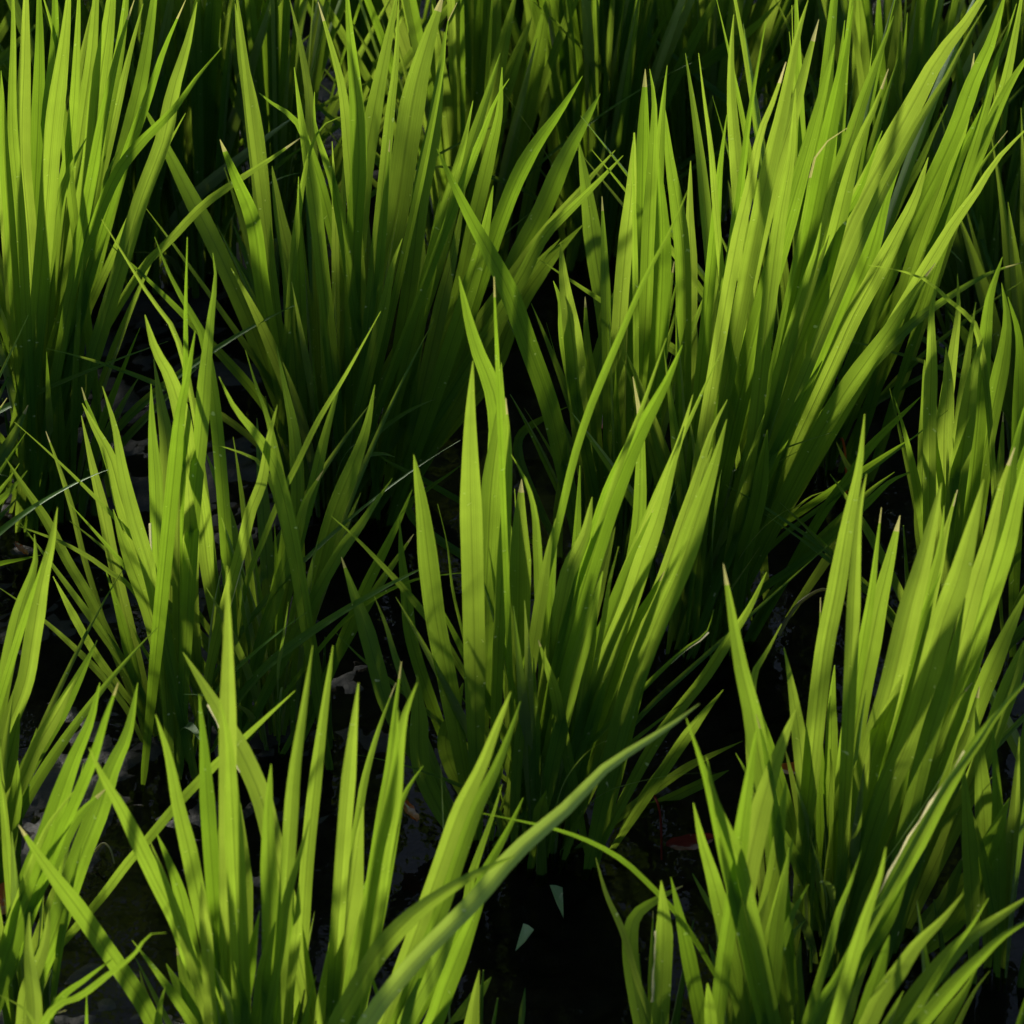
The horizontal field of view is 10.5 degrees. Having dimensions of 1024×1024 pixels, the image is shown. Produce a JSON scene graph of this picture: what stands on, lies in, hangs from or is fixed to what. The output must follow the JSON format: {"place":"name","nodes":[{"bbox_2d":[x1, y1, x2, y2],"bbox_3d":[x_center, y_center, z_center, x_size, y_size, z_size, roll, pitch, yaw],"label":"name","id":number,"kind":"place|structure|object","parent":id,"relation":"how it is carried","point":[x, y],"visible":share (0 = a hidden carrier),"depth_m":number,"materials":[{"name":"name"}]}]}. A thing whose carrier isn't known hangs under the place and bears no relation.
{"place":"outdoors","nodes":[
{"label":"outdoors","id":0,"kind":"place"},
{"bbox_2d":[0,2,415,1023],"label":"mud","id":1,"kind":"structure","parent":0,"point":[144,308],"depth_m":2.96,"materials":[{"name":"black soil"}]},
{"bbox_2d":[94,842,114,863],"bbox_3d":[-0.199,0.166,2.718,0.011,0.007,0.011,0,32,0],"label":"root fibre","id":2,"kind":"object","parent":1,"relation":"on","point":[100,845],"visible":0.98,"depth_m":2.72,"materials":[{"name":"grey plant"}]},
{"bbox_2d":[0,683,294,1023],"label":"rice plant","id":3,"kind":"object","parent":1,"relation":"on","point":[62,818],"visible":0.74,"depth_m":2.55,"materials":[{"name":"green plant"}]},
{"bbox_2d":[0,0,299,535],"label":"rice plant","id":4,"kind":"object","parent":1,"relation":"on","point":[55,237],"visible":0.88,"depth_m":2.90,"materials":[{"name":"green plant"}]},
{"bbox_2d":[71,0,478,298],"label":"rice plant","id":5,"kind":"object","parent":1,"relation":"on","point":[196,149],"visible":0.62,"depth_m":3.14,"materials":[{"name":"green plant"}]},
{"bbox_2d":[0,0,1023,1023],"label":"water","id":6,"kind":"structure","parent":0,"point":[561,969],"depth_m":2.81,"materials":[{"name":"black liquid"}]},
{"bbox_2d":[0,882,6,914],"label":"goldfish","id":7,"kind":"object","parent":6,"relation":"on","point":[2,901],"visible":0.23,"depth_m":2.68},
{"bbox_2d":[15,541,28,554],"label":"fallen leaf","id":8,"kind":"object","parent":6,"relation":"on","point":[20,547],"visible":1,"depth_m":2.95,"materials":[{"name":"brown plant"}]},
{"bbox_2d":[0,0,44,66],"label":"rice plant","id":9,"kind":"object","parent":6,"relation":"on","point":[5,24],"visible":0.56,"depth_m":3.13,"materials":[{"name":"green plant"}]},
{"bbox_2d":[0,316,105,565],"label":"rice plant","id":10,"kind":"object","parent":6,"relation":"on","point":[7,445],"visible":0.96,"depth_m":2.83,"materials":[{"name":"green plant"}]},
{"bbox_2d":[0,0,124,231],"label":"rice plant","id":11,"kind":"object","parent":6,"relation":"on","point":[5,41],"visible":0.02,"depth_m":3.20,"materials":[{"name":"green plant"}]},
{"bbox_2d":[0,507,157,883],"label":"rice plant","id":12,"kind":"object","parent":6,"relation":"on","point":[22,786],"visible":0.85,"depth_m":2.66,"materials":[{"name":"green plant"}]},
{"bbox_2d":[0,907,165,1023],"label":"rice plant","id":13,"kind":"object","parent":6,"relation":"on","point":[29,1006],"visible":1,"depth_m":2.46,"materials":[{"name":"green plant"}]},
{"bbox_2d":[0,341,167,476],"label":"rice plant","id":14,"kind":"object","parent":6,"relation":"on","point":[6,406],"visible":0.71,"depth_m":2.92,"materials":[{"name":"green plant"}]},
{"bbox_2d":[0,0,372,294],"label":"rice plant","id":15,"kind":"object","parent":6,"relation":"on","point":[209,183],"visible":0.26,"depth_m":3.15,"materials":[{"name":"green plant"}]},
{"bbox_2d":[0,219,459,784],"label":"rice plant","id":16,"kind":"object","parent":6,"relation":"on","point":[178,549],"visible":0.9,"depth_m":2.75,"materials":[{"name":"green plant"}]},
{"bbox_2d":[14,311,458,769],"bbox_3d":[-0.094,0.018,2.744,0.231,0.265,0.223,-15,35,-22],"label":"rice plant","id":17,"kind":"object","parent":6,"relation":"on","point":[278,682],"visible":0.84,"depth_m":2.77,"materials":[{"name":"green plant"}]},
{"bbox_2d":[18,567,522,1023],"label":"rice plant","id":18,"kind":"object","parent":6,"relation":"on","point":[213,983],"visible":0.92,"depth_m":2.47,"materials":[{"name":"green plant"}]},
{"bbox_2d":[47,0,622,528],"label":"rice plant","id":19,"kind":"object","parent":6,"relation":"on","point":[425,420],"visible":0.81,"depth_m":2.94,"materials":[{"name":"green plant"}]},
{"bbox_2d":[172,0,511,287],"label":"rice plant","id":20,"kind":"object","parent":6,"relation":"on","point":[277,63],"visible":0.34,"depth_m":3.15,"materials":[{"name":"green plant"}]},
{"bbox_2d":[307,0,448,153],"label":"rice plant","id":21,"kind":"object","parent":6,"relation":"on","point":[360,26],"visible":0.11,"depth_m":3.31,"materials":[{"name":"green plant"}]},
{"bbox_2d":[403,800,419,820],"bbox_3d":[-0.050,0.146,2.726,0.008,0.004,0.018,17,23,-31],"label":"goldfish","id":22,"kind":"object","parent":6,"relation":"on","point":[409,808],"visible":0.93,"depth_m":2.73,"materials":[{"name":"orange"}]},
{"bbox_2d":[372,777,525,1023],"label":"rice plant","id":23,"kind":"object","parent":6,"relation":"on","point":[470,1010],"visible":0.74,"depth_m":2.57,"materials":[{"name":"green plant"}]},
{"bbox_2d":[283,0,685,286],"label":"rice plant","id":24,"kind":"object","parent":6,"relation":"on","point":[478,45],"visible":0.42,"depth_m":3.15,"materials":[{"name":"green plant"}]},
{"bbox_2d":[420,0,551,134],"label":"rice plant","id":25,"kind":"object","parent":6,"relation":"on","point":[519,10],"visible":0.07,"depth_m":3.33,"materials":[{"name":"green plant"}]},
{"bbox_2d":[327,704,698,1023],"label":"rice plant","id":26,"kind":"object","parent":6,"relation":"on","point":[392,935],"visible":1,"depth_m":2.38,"materials":[{"name":"green plant"}]},
{"bbox_2d":[515,923,533,950],"bbox_3d":[0.006,0.204,2.667,0.009,0.002,0.022,0,32,0],"label":"leaf fragment","id":27,"kind":"object","parent":6,"relation":"on","point":[526,931],"visible":1,"depth_m":2.67,"materials":[{"name":"green plant"}]},
{"bbox_2d":[550,885,563,917],"bbox_3d":[0.022,0.188,2.691,0.006,0.002,0.028,0,32,0],"label":"leaf fragment","id":28,"kind":"object","parent":6,"relation":"on","point":[557,891],"visible":1,"depth_m":2.70,"materials":[{"name":"green plant"}]},
{"bbox_2d":[330,191,831,874],"bbox_3d":[0.048,0.003,2.661,0.252,0.379,0.243,21,38,30],"label":"rice plant","id":29,"kind":"object","parent":6,"relation":"on","point":[578,719],"visible":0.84,"depth_m":2.67,"materials":[{"name":"green plant"}]},
{"bbox_2d":[373,65,835,582],"bbox_3d":[0.084,-0.095,2.872,0.257,0.321,0.192,22,38,31],"label":"rice plant","id":30,"kind":"object","parent":6,"relation":"on","point":[644,228],"visible":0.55,"depth_m":2.87,"materials":[{"name":"green plant"}]},
{"bbox_2d":[416,0,850,270],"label":"rice plant","id":31,"kind":"object","parent":6,"relation":"on","point":[616,43],"visible":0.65,"depth_m":3.17,"materials":[{"name":"green plant"}]},
{"bbox_2d":[596,859,693,1023],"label":"rice plant","id":32,"kind":"object","parent":6,"relation":"on","point":[656,1002],"visible":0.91,"depth_m":2.52,"materials":[{"name":"green plant"}]},
{"bbox_2d":[483,564,808,1023],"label":"rice plant","id":33,"kind":"object","parent":6,"relation":"on","point":[758,976],"visible":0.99,"depth_m":2.47,"materials":[{"name":"green plant"}]},
{"bbox_2d":[653,794,662,859],"bbox_3d":[0.069,0.148,2.734,0.008,0.020,0.052,0,32,0],"label":"dry stalk","id":34,"kind":"object","parent":6,"relation":"on","point":[660,821],"visible":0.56,"depth_m":2.72,"materials":[{"name":"black plant"}]},
{"bbox_2d":[666,833,713,849],"bbox_3d":[0.087,0.161,2.717,0.024,0.004,0.009,-8,55,-13],"label":"goldfish","id":35,"kind":"object","parent":6,"relation":"on","point":[687,842],"visible":0.86,"depth_m":2.72,"materials":[{"name":"red"}]},
{"bbox_2d":[638,3,755,107],"bbox_3d":[0.092,-0.400,3.326,0.250,0.354,0.191,0,32,0],"label":"rice plant","id":36,"kind":"object","parent":6,"relation":"on","point":[651,62],"depth_m":3.38,"materials":[{"name":"green plant"}]},
{"bbox_2d":[508,0,950,226],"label":"rice plant","id":37,"kind":"object","parent":6,"relation":"on","point":[711,49],"visible":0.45,"depth_m":3.21,"materials":[{"name":"green plant"}]},
{"bbox_2d":[537,0,1023,485],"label":"rice plant","id":38,"kind":"object","parent":6,"relation":"on","point":[943,196],"visible":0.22,"depth_m":2.94,"materials":[{"name":"green plant"}]},
{"bbox_2d":[782,762,794,773],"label":"fallen leaf","id":39,"kind":"object","parent":6,"relation":"on","point":[785,768],"visible":0.2,"depth_m":2.77,"materials":[{"name":"brown plant"}]},
{"bbox_2d":[572,0,1023,659],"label":"rice plant","id":40,"kind":"object","parent":6,"relation":"on","point":[774,404],"visible":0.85,"depth_m":2.79,"materials":[{"name":"green plant"}]},
{"bbox_2d":[725,0,911,143],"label":"rice plant","id":41,"kind":"object","parent":6,"relation":"on","point":[810,21],"visible":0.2,"depth_m":3.31,"materials":[{"name":"green plant"}]},
{"bbox_2d":[777,588,860,635],"bbox_3d":[0.159,0.051,2.888,0.046,0.022,0.011,-5,32,-8],"label":"dry stalk","id":42,"kind":"object","parent":6,"relation":"on","point":[791,612],"visible":0.59,"depth_m":2.88,"materials":[{"name":"brown plant"}]},
{"bbox_2d":[615,0,1023,291],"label":"rice plant","id":43,"kind":"object","parent":6,"relation":"on","point":[923,39],"visible":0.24,"depth_m":3.13,"materials":[{"name":"green plant"}]},
{"bbox_2d":[840,437,846,493],"bbox_3d":[0.179,-0.030,3.019,0.003,0.020,0.049,0,32,0],"label":"dry stalk","id":44,"kind":"object","parent":6,"relation":"on","point":[843,443],"visible":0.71,"depth_m":3.01,"materials":[{"name":"orange plant"}]},
{"bbox_2d":[724,257,1023,660],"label":"rice plant","id":45,"kind":"object","parent":6,"relation":"on","point":[956,453],"visible":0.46,"depth_m":2.79,"materials":[{"name":"green plant"}]},
{"bbox_2d":[735,408,1023,977],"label":"rice plant","id":46,"kind":"object","parent":6,"relation":"on","point":[871,789],"visible":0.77,"depth_m":2.59,"materials":[{"name":"green plant"}]},
{"bbox_2d":[792,682,1023,1023],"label":"rice plant","id":47,"kind":"object","parent":6,"relation":"on","point":[834,1001],"visible":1,"depth_m":2.39,"materials":[{"name":"green plant"}]},
{"bbox_2d":[852,111,1023,450],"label":"rice plant","id":48,"kind":"object","parent":6,"relation":"on","point":[1014,275],"visible":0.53,"depth_m":3.00,"materials":[{"name":"green plant"}]},
{"bbox_2d":[870,21,1023,357],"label":"rice plant","id":49,"kind":"object","parent":6,"relation":"on","point":[985,205],"visible":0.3,"depth_m":3.10,"materials":[{"name":"green plant"}]},
{"bbox_2d":[917,902,1023,1023],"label":"rice plant","id":50,"kind":"object","parent":6,"relation":"on","point":[948,1014],"visible":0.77,"depth_m":2.46,"materials":[{"name":"green plant"}]},
{"bbox_2d":[933,707,1023,987],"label":"rice plant","id":51,"kind":"object","parent":6,"relation":"on","point":[1000,876],"visible":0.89,"depth_m":2.61,"materials":[{"name":"green plant"}]},
{"bbox_2d":[939,0,1023,192],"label":"rice plant","id":52,"kind":"object","parent":6,"relation":"on","point":[1014,110],"visible":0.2,"depth_m":3.26,"materials":[{"name":"green plant"}]},
{"bbox_2d":[978,667,1020,758],"bbox_3d":[0.259,0.097,2.690,0.090,0.185,0.070,0,32,0],"label":"rice plant","id":53,"kind":"object","parent":6,"relation":"on","point":[1013,738],"visible":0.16,"depth_m":2.71,"materials":[{"name":"green plant"}]}
]}

